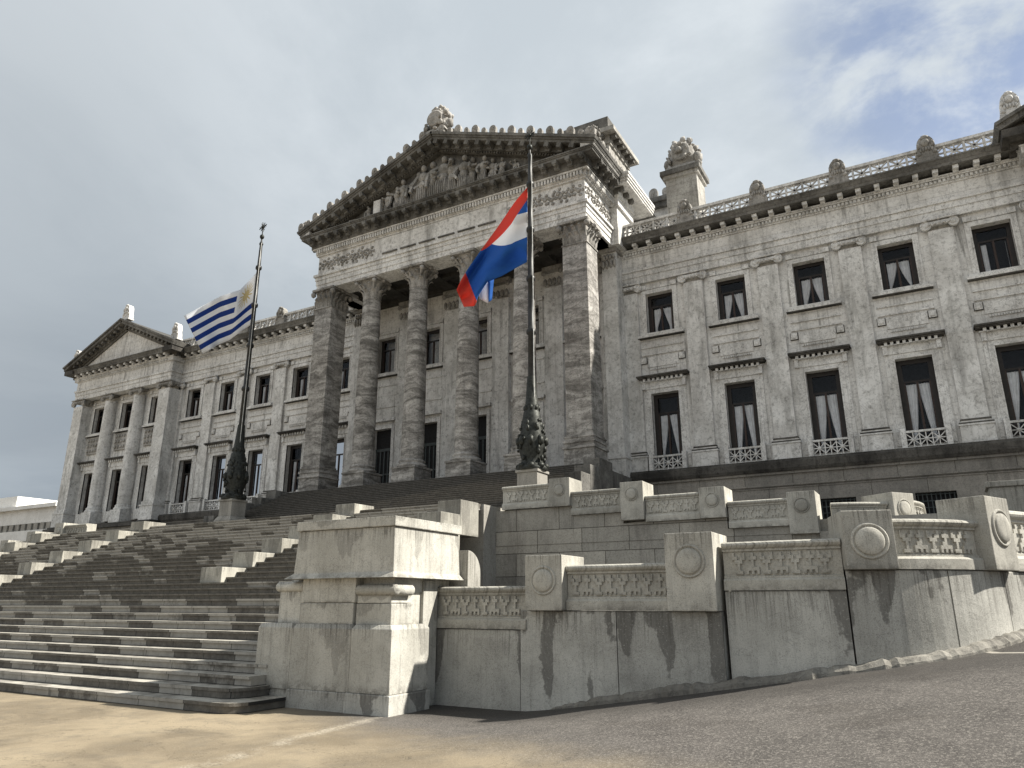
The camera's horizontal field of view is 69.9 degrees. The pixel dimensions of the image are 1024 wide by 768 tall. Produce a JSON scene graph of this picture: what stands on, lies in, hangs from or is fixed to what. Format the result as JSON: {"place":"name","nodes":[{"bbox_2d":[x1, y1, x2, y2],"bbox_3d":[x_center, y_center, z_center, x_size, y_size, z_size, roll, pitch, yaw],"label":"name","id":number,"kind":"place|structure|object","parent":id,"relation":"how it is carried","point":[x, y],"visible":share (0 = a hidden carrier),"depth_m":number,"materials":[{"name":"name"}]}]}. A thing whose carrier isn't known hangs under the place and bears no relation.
{"place":"outdoors","nodes":[
{"label":"outdoors","id":0,"kind":"place"},
{"bbox_2d":[0,641,1023,767],"bbox_3d":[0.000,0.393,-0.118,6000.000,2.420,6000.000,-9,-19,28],"label":"ground","id":1,"kind":"structure","parent":0,"point":[965,712],"depth_m":7.92,"materials":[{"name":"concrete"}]},
{"bbox_2d":[0,496,56,542],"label":"white building","id":2,"kind":"structure","parent":1,"relation":"on","point":[20,517],"depth_m":146.52,"materials":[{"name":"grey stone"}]},
{"bbox_2d":[0,523,96,551],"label":"terrace wall","id":3,"kind":"structure","parent":1,"relation":"on","point":[61,528],"depth_m":37.91,"materials":[{"name":"stone"}]},
{"bbox_2d":[0,457,612,713],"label":"grand staircase","id":4,"kind":"structure","parent":1,"relation":"on","point":[152,614],"depth_m":20.87,"materials":[{"name":"stone"}]},
{"bbox_2d":[213,223,266,521],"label":"flagpole","id":5,"kind":"object","parent":4,"relation":"on","point":[233,501],"visible":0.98,"depth_m":41.79,"materials":[{"name":"black metal"}]},
{"bbox_2d":[184,274,255,353],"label":"flag","id":6,"kind":"object","parent":5,"relation":"attached to","point":[219,320],"visible":1,"depth_m":45.69,"materials":[{"name":"fabric"}]},
{"bbox_2d":[254,515,479,716],"bbox_3d":[-2.506,4.134,12.988,3.020,3.185,2.476,-9,-19,28],"label":"stair pedestal","id":7,"kind":"object","parent":1,"relation":"on","point":[353,630],"visible":0.9,"depth_m":11.98,"materials":[{"name":"stone"}]},
{"bbox_2d":[434,495,1023,710],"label":"ramp balustrade","id":8,"kind":"object","parent":1,"relation":"on","point":[699,612],"visible":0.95,"depth_m":10.36,"materials":[{"name":"stone"}]},
{"bbox_2d":[983,479,1023,511],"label":"ramp wall","id":9,"kind":"structure","parent":1,"relation":"on","point":[1011,492],"depth_m":15.58,"materials":[{"name":"stone"}]},
{"bbox_2d":[0,0,1023,500],"label":"sky","id":10,"kind":"structure","parent":0,"point":[147,147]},
{"bbox_2d":[42,91,1023,532],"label":"palace","id":11,"kind":"structure","parent":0,"point":[840,337],"depth_m":43.15,"materials":[{"name":"stone"}]},
{"bbox_2d":[459,504,937,585],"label":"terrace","id":12,"kind":"structure","parent":0,"point":[482,546],"depth_m":24.73,"materials":[{"name":"grey stone"}]},
{"bbox_2d":[515,130,548,485],"bbox_3d":[0.900,-3.427,34.599,1.410,19.956,1.414,-9,-19,28],"label":"flagpole","id":13,"kind":"object","parent":12,"relation":"on","point":[532,468],"visible":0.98,"depth_m":32.80,"materials":[{"name":"black metal"}]},
{"bbox_2d":[457,188,526,306],"bbox_3d":[-0.961,-6.721,36.660,4.123,5.885,0.809,-9,-19,28],"label":"flag","id":14,"kind":"object","parent":13,"relation":"attached to","point":[503,251],"visible":1,"depth_m":36.29,"materials":[{"name":"fabric"}]},
{"bbox_2d":[496,477,925,610],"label":"terrace wall","id":15,"kind":"structure","parent":12,"relation":"on","point":[630,522],"depth_m":22.94,"materials":[{"name":"stone"}]}
]}

